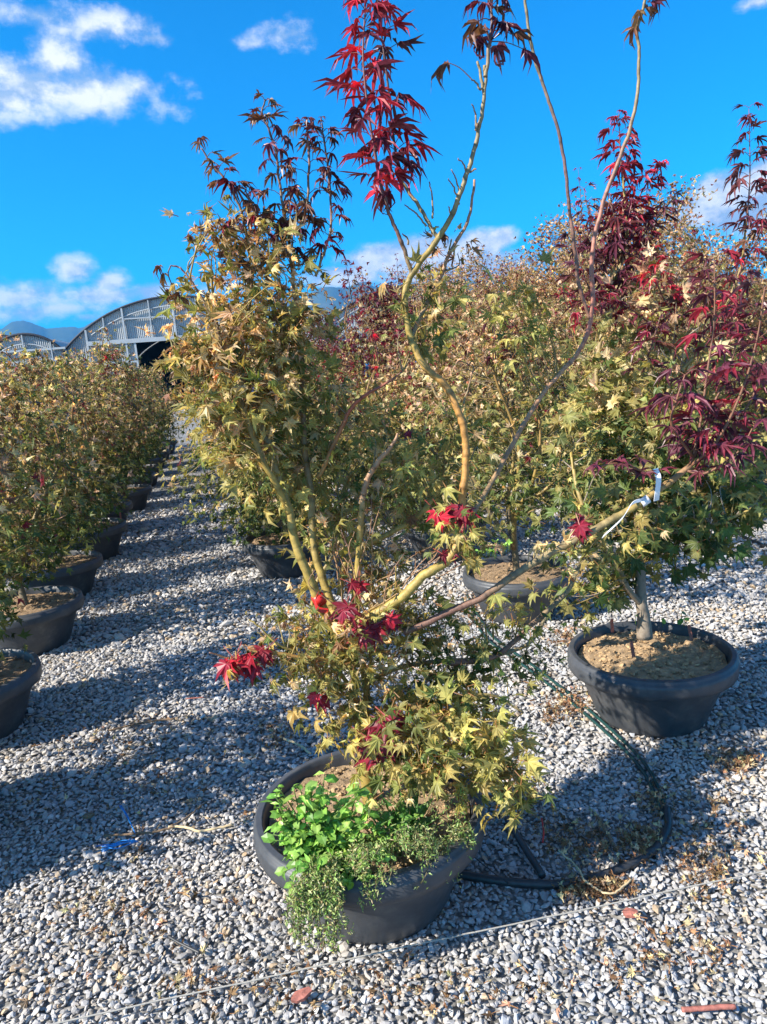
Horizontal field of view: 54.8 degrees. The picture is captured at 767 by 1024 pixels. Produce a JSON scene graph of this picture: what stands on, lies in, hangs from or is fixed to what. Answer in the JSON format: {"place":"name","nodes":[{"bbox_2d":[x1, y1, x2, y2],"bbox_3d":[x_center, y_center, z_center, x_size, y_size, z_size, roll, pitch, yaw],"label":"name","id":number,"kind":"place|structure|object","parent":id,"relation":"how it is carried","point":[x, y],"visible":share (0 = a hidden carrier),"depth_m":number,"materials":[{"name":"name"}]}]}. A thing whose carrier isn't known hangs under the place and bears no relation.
{"place":"outdoors","nodes":[
{"label":"outdoors","id":0,"kind":"place"},
{"bbox_2d":[0,341,766,1023],"bbox_3d":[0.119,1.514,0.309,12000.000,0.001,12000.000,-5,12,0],"label":"gravel ground","id":1,"kind":"structure","parent":0,"point":[498,977],"depth_m":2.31,"materials":[{"name":"grey gravel"}]},
{"bbox_2d":[0,526,32,663],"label":"potted maple","id":2,"kind":"object","parent":1,"relation":"on","point":[4,624],"visible":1,"depth_m":2.54,"materials":[{"name":"green plant"}]},
{"bbox_2d":[0,375,36,509],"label":"potted maple","id":3,"kind":"object","parent":1,"relation":"on","point":[15,448],"depth_m":8.97,"materials":[{"name":"green plant"}]},
{"bbox_2d":[6,380,62,501],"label":"potted maple","id":4,"kind":"object","parent":1,"relation":"on","point":[31,406],"depth_m":10.08,"materials":[{"name":"green plant"}]},
{"bbox_2d":[0,333,73,381],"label":"greenhouse","id":5,"kind":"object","parent":1,"relation":"on","point":[30,342],"visible":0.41,"depth_m":33.35,"materials":[{"name":"plastic"}]},
{"bbox_2d":[0,387,86,738],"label":"potted maple","id":6,"kind":"object","parent":1,"relation":"on","point":[20,672],"visible":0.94,"depth_m":3.43,"materials":[{"name":"green plant"}]},
{"bbox_2d":[38,347,90,454],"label":"potted maple","id":7,"kind":"object","parent":1,"relation":"on","point":[82,353],"depth_m":12.24,"materials":[{"name":"green plant"}]},
{"bbox_2d":[0,368,137,654],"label":"potted maple","id":8,"kind":"object","parent":1,"relation":"on","point":[47,614],"visible":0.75,"depth_m":4.36,"materials":[{"name":"green plant"}]},
{"bbox_2d":[0,330,145,595],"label":"potted maple","id":9,"kind":"object","parent":1,"relation":"on","point":[81,577],"visible":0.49,"depth_m":5.37,"materials":[{"name":"green plant"}]},
{"bbox_2d":[12,380,156,560],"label":"potted maple","id":10,"kind":"object","parent":1,"relation":"on","point":[106,549],"visible":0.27,"depth_m":6.49,"materials":[{"name":"green plant"}]},
{"bbox_2d":[82,812,94,818],"bbox_3d":[-1.064,1.093,2.667,0.044,0.012,0.025,-13,21,-10],"label":"bark chip","id":11,"kind":"object","parent":1,"relation":"on","point":[88,815],"visible":1,"depth_m":2.66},
{"bbox_2d":[20,345,156,519],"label":"potted maple","id":12,"kind":"object","parent":1,"relation":"on","point":[106,394],"visible":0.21,"depth_m":7.44,"materials":[{"name":"green plant"}]},
{"bbox_2d":[55,320,171,494],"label":"potted maple","id":13,"kind":"object","parent":1,"relation":"on","point":[126,373],"visible":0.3,"depth_m":9.60,"materials":[{"name":"green plant"}]},
{"bbox_2d":[62,375,166,510],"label":"potted maple","id":14,"kind":"object","parent":1,"relation":"on","point":[138,498],"visible":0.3,"depth_m":8.80,"materials":[{"name":"green plant"}]},
{"bbox_2d":[96,838,138,851],"bbox_3d":[-0.886,1.110,2.468,0.126,0.027,0.072,-12,14,-32],"label":"blue twine","id":15,"kind":"object","parent":1,"relation":"on","point":[111,846],"visible":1,"depth_m":2.46,"materials":[{"name":"blue plastic"}]},
{"bbox_2d":[119,805,134,832],"bbox_3d":[-0.907,1.087,2.626,0.013,0.011,0.222,-12,14,-32],"label":"blue twine","id":16,"kind":"object","parent":1,"relation":"on","point":[123,810],"visible":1,"depth_m":2.63,"materials":[{"name":"blue plastic"}]},
{"bbox_2d":[104,826,174,836],"bbox_3d":[-0.840,1.102,2.544,0.243,0.012,0.026,-5,12,-4],"label":"fork twig","id":17,"kind":"object","parent":1,"relation":"on","point":[140,832],"visible":1,"depth_m":2.54,"materials":[{"name":"brown wood"}]},
{"bbox_2d":[105,386,175,485],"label":"potted maple","id":18,"kind":"object","parent":1,"relation":"on","point":[152,466],"visible":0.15,"depth_m":10.91,"materials":[{"name":"green plant"}]},
{"bbox_2d":[108,717,174,730],"bbox_3d":[-1.093,0.958,3.348,0.289,0.014,0.027,-7,12,-13],"label":"long twig","id":19,"kind":"object","parent":1,"relation":"on","point":[129,725],"visible":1,"depth_m":3.35,"materials":[{"name":"brown wood"}]},
{"bbox_2d":[114,362,173,464],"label":"potted maple","id":20,"kind":"object","parent":1,"relation":"on","point":[156,460],"visible":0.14,"depth_m":11.90,"materials":[{"name":"green plant"}]},
{"bbox_2d":[127,365,181,466],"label":"potted maple","id":21,"kind":"object","parent":1,"relation":"on","point":[166,452],"visible":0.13,"depth_m":13.00,"materials":[{"name":"green plant"}]},
{"bbox_2d":[141,357,178,459],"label":"potted maple","id":22,"kind":"object","parent":1,"relation":"on","point":[160,385],"visible":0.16,"depth_m":14.15,"materials":[{"name":"green plant"}]},
{"bbox_2d":[65,295,271,395],"bbox_3d":[-13.190,-10.436,50.395,10.277,5.424,30.205,-7,12,-11],"label":"greenhouse","id":23,"kind":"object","parent":1,"relation":"on","point":[127,318],"visible":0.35,"depth_m":35.47,"materials":[{"name":"plastic"}]},
{"bbox_2d":[153,389,184,453],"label":"potted maple","id":24,"kind":"object","parent":1,"relation":"on","point":[170,443],"visible":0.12,"depth_m":15.34,"materials":[{"name":"green plant"}]},
{"bbox_2d":[168,935,200,953],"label":"twig","id":25,"kind":"object","parent":1,"relation":"on","point":[184,945],"visible":1,"depth_m":2.02,"materials":[{"name":"grey wood"}]},
{"bbox_2d":[170,801,206,825],"bbox_3d":[-0.687,1.073,2.629,0.018,0.010,0.164,4,14,35],"label":"dark twig","id":26,"kind":"object","parent":1,"relation":"on","point":[189,814],"visible":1,"depth_m":2.62,"materials":[{"name":"brown wood"}]},
{"bbox_2d":[168,823,233,832],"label":"pale twig","id":27,"kind":"object","parent":1,"relation":"on","point":[204,830],"visible":1,"depth_m":2.54,"materials":[{"name":"beige wood"}]},
{"bbox_2d":[168,339,340,531],"bbox_3d":[-1.192,-0.738,6.870,1.657,1.982,1.606,-7,12,-11],"label":"potted maple","id":28,"kind":"object","parent":1,"relation":"on","point":[192,450],"visible":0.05,"depth_m":6.69,"materials":[{"name":"green plant"}]},
{"bbox_2d":[213,345,322,500],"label":"potted maple","id":29,"kind":"object","parent":1,"relation":"on","point":[257,465],"depth_m":8.20,"materials":[{"name":"green plant"}]},
{"bbox_2d":[154,337,388,578],"bbox_3d":[-0.815,-0.452,5.495,1.682,1.914,1.747,-12,14,-31],"label":"potted maple","id":30,"kind":"object","parent":1,"relation":"on","point":[260,545],"visible":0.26,"depth_m":5.46,"materials":[{"name":"green plant"}]},
{"bbox_2d":[283,738,310,753],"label":"cut twig","id":31,"kind":"object","parent":1,"relation":"on","point":[299,745],"visible":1,"depth_m":3.01,"materials":[{"name":"wood"}]},
{"bbox_2d":[291,986,311,1002],"bbox_3d":[-0.203,1.196,1.832,0.055,0.012,0.026,-14,22,-16],"label":"red chip","id":32,"kind":"object","parent":1,"relation":"on","point":[300,995],"visible":1,"depth_m":1.83,"materials":[{"name":"plastic"}]},
{"bbox_2d":[290,300,361,426],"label":"potted maple","id":33,"kind":"object","parent":1,"relation":"on","point":[319,340],"visible":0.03,"depth_m":10.86,"materials":[{"name":"green plant"}]},
{"bbox_2d":[308,340,388,481],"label":"potted maple","id":34,"kind":"object","parent":1,"relation":"on","point":[336,400],"visible":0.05,"depth_m":9.66,"materials":[{"name":"green plant"}]},
{"bbox_2d":[315,343,398,498],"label":"potted maple","id":35,"kind":"object","parent":1,"relation":"on","point":[350,363],"visible":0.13,"depth_m":8.31,"materials":[{"name":"green plant"}]},
{"bbox_2d":[348,276,405,404],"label":"potted maple","id":36,"kind":"object","parent":1,"relation":"on","point":[371,317],"visible":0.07,"depth_m":15.32,"materials":[{"name":"green plant"}]},
{"bbox_2d":[1,526,766,1023],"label":"leaf litter","id":37,"kind":"object","parent":1,"relation":"on","point":[647,834],"visible":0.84,"depth_m":2.21,"materials":[{"name":"brown plant"}]},
{"bbox_2d":[311,250,460,525],"bbox_3d":[0.054,-1.154,7.035,1.506,2.537,1.493,-7,12,-10],"label":"potted maple","id":38,"kind":"object","parent":1,"relation":"on","point":[348,344],"visible":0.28,"depth_m":6.75,"materials":[{"name":"green plant"}]},
{"bbox_2d":[305,283,471,385],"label":"greenhouse","id":39,"kind":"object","parent":1,"relation":"on","point":[343,318],"visible":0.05,"depth_m":40.19,"materials":[{"name":"plastic"}]},
{"bbox_2d":[357,283,427,435],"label":"potted maple","id":40,"kind":"object","parent":1,"relation":"on","point":[389,327],"visible":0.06,"depth_m":14.15,"materials":[{"name":"green plant"}]},
{"bbox_2d":[51,870,766,1023],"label":"string","id":41,"kind":"object","parent":1,"relation":"on","point":[145,1003],"visible":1,"depth_m":1.93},
{"bbox_2d":[375,294,472,434],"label":"potted maple","id":42,"kind":"object","parent":1,"relation":"on","point":[400,349],"visible":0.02,"depth_m":12.72,"materials":[{"name":"green plant"}]},
{"bbox_2d":[333,314,542,562],"bbox_3d":[0.478,-0.567,5.675,1.642,1.868,1.705,2,13,30],"label":"potted maple","id":43,"kind":"object","parent":1,"relation":"on","point":[414,537],"visible":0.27,"depth_m":5.47,"materials":[{"name":"green plant"}]},
{"bbox_2d":[378,245,499,455],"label":"potted maple","id":44,"kind":"object","parent":1,"relation":"on","point":[426,272],"visible":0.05,"depth_m":11.21,"materials":[{"name":"green plant"}]},
{"bbox_2d":[135,0,766,944],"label":"potted maple","id":45,"kind":"object","parent":1,"relation":"on","point":[377,756],"visible":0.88,"depth_m":1.97,"materials":[{"name":"green plant"}]},
{"bbox_2d":[311,591,327,612],"bbox_3d":[-0.176,0.244,2.036,0.048,0.061,0.052,-5,12,0],"label":"red ribbon","id":46,"kind":"object","parent":45,"relation":"attached to","point":[317,600],"visible":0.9,"depth_m":2.02,"materials":[{"name":"plastic"}]},
{"bbox_2d":[261,771,423,903],"bbox_3d":[-0.103,0.814,1.859,0.421,0.304,0.209,-5,12,0],"label":"leafy weed","id":47,"kind":"object","parent":45,"relation":"on","point":[322,831],"visible":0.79,"depth_m":1.88,"materials":[{"name":"green plant"}]},
{"bbox_2d":[280,786,479,955],"bbox_3d":[0.003,0.893,1.880,0.549,0.341,0.242,-7,12,-11],"label":"trailing weed","id":48,"kind":"object","parent":45,"relation":"hanging from","point":[328,872],"visible":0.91,"depth_m":1.80,"materials":[{"name":"green plant"}]},
{"bbox_2d":[365,792,440,842],"bbox_3d":[0.050,0.817,1.999,0.213,0.140,0.090,-5,12,0],"label":"broadleaf weed","id":49,"kind":"object","parent":45,"relation":"on","point":[420,809],"visible":0.56,"depth_m":2.00,"materials":[{"name":"green plant"}]},
{"bbox_2d":[602,468,660,537],"bbox_3d":[0.681,-0.028,2.061,0.167,0.184,0.055,-5,12,0],"label":"plant label","id":50,"kind":"object","parent":45,"relation":"attached to","point":[645,500],"visible":0.96,"depth_m":2.04,"materials":[{"name":"white plastic"}]},
{"bbox_2d":[410,244,552,466],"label":"potted maple","id":51,"kind":"object","parent":1,"relation":"on","point":[457,310],"visible":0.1,"depth_m":9.70,"materials":[{"name":"green plant"}]},
{"bbox_2d":[457,271,509,385],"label":"potted maple","id":52,"kind":"object","parent":1,"relation":"on","point":[476,303],"depth_m":13.16,"materials":[{"name":"green plant"}]},
{"bbox_2d":[475,858,509,884],"bbox_3d":[0.304,1.072,2.252,0.006,0.003,0.232,-12,13,-31],"label":"drip wire","id":53,"kind":"object","parent":1,"relation":"on","point":[490,870],"visible":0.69,"depth_m":2.23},
{"bbox_2d":[383,300,627,624],"bbox_3d":[0.688,-0.294,4.215,1.430,1.885,1.534,-2,12,10],"label":"potted maple","id":54,"kind":"object","parent":1,"relation":"on","point":[494,571],"visible":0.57,"depth_m":4.12,"materials":[{"name":"green plant"}]},
{"bbox_2d":[475,539,512,557],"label":"seedling weed","id":55,"kind":"object","parent":54,"relation":"in","point":[509,541],"visible":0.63,"depth_m":4.28,"materials":[{"name":"green plant"}]},
{"bbox_2d":[429,232,589,481],"bbox_3d":[1.606,-1.745,8.613,1.987,2.825,1.914,-7,12,-13],"label":"potted maple","id":56,"kind":"object","parent":1,"relation":"on","point":[484,292],"visible":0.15,"depth_m":8.39,"materials":[{"name":"green plant"}]},
{"bbox_2d":[467,251,570,443],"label":"potted maple","id":57,"kind":"object","parent":1,"relation":"on","point":[510,264],"visible":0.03,"depth_m":11.36,"materials":[{"name":"green plant"}]},
{"bbox_2d":[504,815,545,878],"bbox_3d":[0.440,1.047,2.324,0.022,0.021,0.292,-7,12,-10],"label":"pipe stub","id":58,"kind":"object","parent":1,"relation":"on","point":[532,859],"visible":0.85,"depth_m":2.28,"materials":[{"name":"black plastic"}]},
{"bbox_2d":[541,818,544,842],"bbox_3d":[0.515,1.028,2.390,0.011,0.006,0.124,-2,12,11],"label":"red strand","id":59,"kind":"object","parent":1,"relation":"on","point":[543,831],"visible":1,"depth_m":2.38,"materials":[{"name":"plastic"}]},
{"bbox_2d":[463,167,641,503],"bbox_3d":[1.738,-1.575,7.111,1.768,3.071,1.785,-11,13,-29],"label":"potted maple","id":60,"kind":"object","parent":1,"relation":"on","point":[561,231],"visible":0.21,"depth_m":7.00,"materials":[{"name":"green plant"}]},
{"bbox_2d":[501,260,616,455],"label":"potted maple","id":61,"kind":"object","parent":1,"relation":"on","point":[548,325],"visible":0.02,"depth_m":10.34,"materials":[{"name":"green plant"}]},
{"bbox_2d":[461,597,662,816],"bbox_3d":[0.714,0.776,3.596,0.111,0.012,2.401,-7,12,-11],"label":"drip hose","id":62,"kind":"object","parent":1,"relation":"on","point":[627,752],"visible":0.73,"depth_m":2.96,"materials":[{"name":"black rubber"}]},
{"bbox_2d":[456,806,671,889],"bbox_3d":[0.556,1.060,2.258,0.882,0.025,0.230,-7,12,-14],"label":"irrigation pipe","id":63,"kind":"object","parent":1,"relation":"on","point":[628,865],"visible":0.73,"depth_m":2.19,"materials":[{"name":"black plastic"}]},
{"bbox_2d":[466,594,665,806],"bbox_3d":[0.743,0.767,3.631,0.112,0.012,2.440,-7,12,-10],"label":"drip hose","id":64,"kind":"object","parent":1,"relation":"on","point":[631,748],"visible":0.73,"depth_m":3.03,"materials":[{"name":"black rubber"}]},
{"bbox_2d":[558,849,631,894],"bbox_3d":[0.596,1.057,2.163,0.234,0.009,0.100,5,15,40],"label":"curved twig","id":65,"kind":"object","parent":1,"relation":"on","point":[596,888],"visible":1,"depth_m":2.12,"materials":[{"name":"beige wood"}]},
{"bbox_2d":[597,817,614,846],"bbox_3d":[0.710,1.018,2.358,0.015,0.015,0.140,-5,12,-2],"label":"grey stick","id":66,"kind":"object","parent":1,"relation":"on","point":[612,843],"visible":0.95,"depth_m":2.35,"materials":[{"name":"grey wood"}]},
{"bbox_2d":[543,169,691,453],"bbox_3d":[2.810,-2.244,9.004,2.010,3.458,1.991,-2,12,11],"label":"potted maple","id":67,"kind":"object","parent":1,"relation":"on","point":[647,194],"visible":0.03,"depth_m":8.79,"materials":[{"name":"green plant"}]},
{"bbox_2d":[622,907,637,917],"bbox_3d":[0.672,1.089,2.014,0.039,0.013,0.028,-6,18,24],"label":"red chip","id":68,"kind":"object","parent":1,"relation":"on","point":[627,912],"visible":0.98,"depth_m":2.01,"materials":[{"name":"plastic"}]},
{"bbox_2d":[520,102,766,737],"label":"potted maple","id":69,"kind":"object","parent":1,"relation":"on","point":[669,680],"visible":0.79,"depth_m":2.91,"materials":[{"name":"green plant"}]},
{"bbox_2d":[610,618,613,632],"bbox_3d":[0.981,0.487,3.174,0.013,0.066,0.003,-11,20,-1],"label":"plastic stake","id":70,"kind":"object","parent":69,"relation":"in","point":[612,625],"visible":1,"depth_m":3.17,"materials":[{"name":"brown plastic"}]},
{"bbox_2d":[630,641,634,656],"bbox_3d":[0.986,0.543,2.931,0.013,0.071,0.003,-10,18,12],"label":"plastic stake","id":71,"kind":"object","parent":69,"relation":"in","point":[632,648],"visible":1,"depth_m":2.93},
{"bbox_2d":[635,610,688,627],"bbox_3d":[1.236,0.466,3.249,0.290,0.110,0.087,-8,12,-17],"label":"round leaf weed","id":72,"kind":"object","parent":69,"relation":"on","point":[680,621],"visible":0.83,"depth_m":3.24,"materials":[{"name":"green plant"}]},
{"bbox_2d":[687,625,692,640],"bbox_3d":[1.277,0.503,3.080,0.013,0.076,0.003,-12,17,15],"label":"plastic stake","id":73,"kind":"object","parent":69,"relation":"in","point":[690,632],"visible":1,"depth_m":3.08,"materials":[{"name":"brown plastic"}]},
{"bbox_2d":[593,244,693,436],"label":"potted maple","id":74,"kind":"object","parent":1,"relation":"on","point":[638,344],"visible":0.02,"depth_m":10.94,"materials":[{"name":"green plant"}]},
{"bbox_2d":[531,174,766,535],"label":"potted maple","id":75,"kind":"object","parent":1,"relation":"on","point":[673,261],"visible":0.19,"depth_m":5.58,"materials":[{"name":"green plant"}]},
{"bbox_2d":[569,206,766,480],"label":"potted maple","id":76,"kind":"object","parent":1,"relation":"on","point":[678,241],"visible":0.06,"depth_m":7.36,"materials":[{"name":"green plant"}]},
{"bbox_2d":[645,243,764,421],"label":"potted maple","id":77,"kind":"object","parent":1,"relation":"on","point":[700,305],"visible":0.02,"depth_m":9.40,"materials":[{"name":"green plant"}]},
{"bbox_2d":[681,1003,736,1012],"bbox_3d":[0.753,1.147,1.711,0.124,0.013,0.013,-4,12,1],"label":"red stake","id":78,"kind":"object","parent":1,"relation":"on","point":[701,1008],"visible":1,"depth_m":1.71,"materials":[{"name":"plastic"}]},
{"bbox_2d":[661,213,766,504],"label":"potted maple","id":79,"kind":"object","parent":1,"relation":"on","point":[757,294],"visible":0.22,"depth_m":6.26,"materials":[{"name":"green plant"}]},
{"bbox_2d":[713,256,766,470],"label":"potted maple","id":80,"kind":"object","parent":1,"relation":"on","point":[753,335],"visible":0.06,"depth_m":8.14,"materials":[{"name":"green plant"}]},
{"bbox_2d":[728,267,766,417],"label":"potted maple","id":81,"kind":"object","parent":1,"relation":"on","point":[754,354],"visible":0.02,"depth_m":10.05,"materials":[{"name":"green plant"}]},
{"bbox_2d":[740,535,766,547],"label":"irrigation pipe","id":82,"kind":"object","parent":1,"relation":"on","point":[758,543],"visible":0.3,"depth_m":5.49,"materials":[{"name":"black plastic"}]},
{"bbox_2d":[746,260,766,417],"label":"potted maple","id":83,"kind":"object","parent":1,"relation":"on","point":[751,327],"visible":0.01,"depth_m":12.23,"materials":[{"name":"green plant"}]},
{"bbox_2d":[0,277,766,352],"bbox_3d":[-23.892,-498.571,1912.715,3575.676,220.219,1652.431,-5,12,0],"label":"hills","id":84,"kind":"structure","parent":0,"point":[66,334],"depth_m":1855.94,"materials":[{"name":"blue"}]},
{"bbox_2d":[0,0,766,328],"label":"sky","id":85,"kind":"structure","parent":0,"point":[104,104],"materials":[{"name":"blue"}]},
{"bbox_2d":[429,807,436,826],"bbox_3d":[0.135,0.846,2.050,0.013,0.066,0.003,13,18,-6],"label":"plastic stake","id":86,"kind":"object","parent":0,"point":[432,813],"visible":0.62,"depth_m":2.04,"materials":[{"name":"plastic"}]}
]}

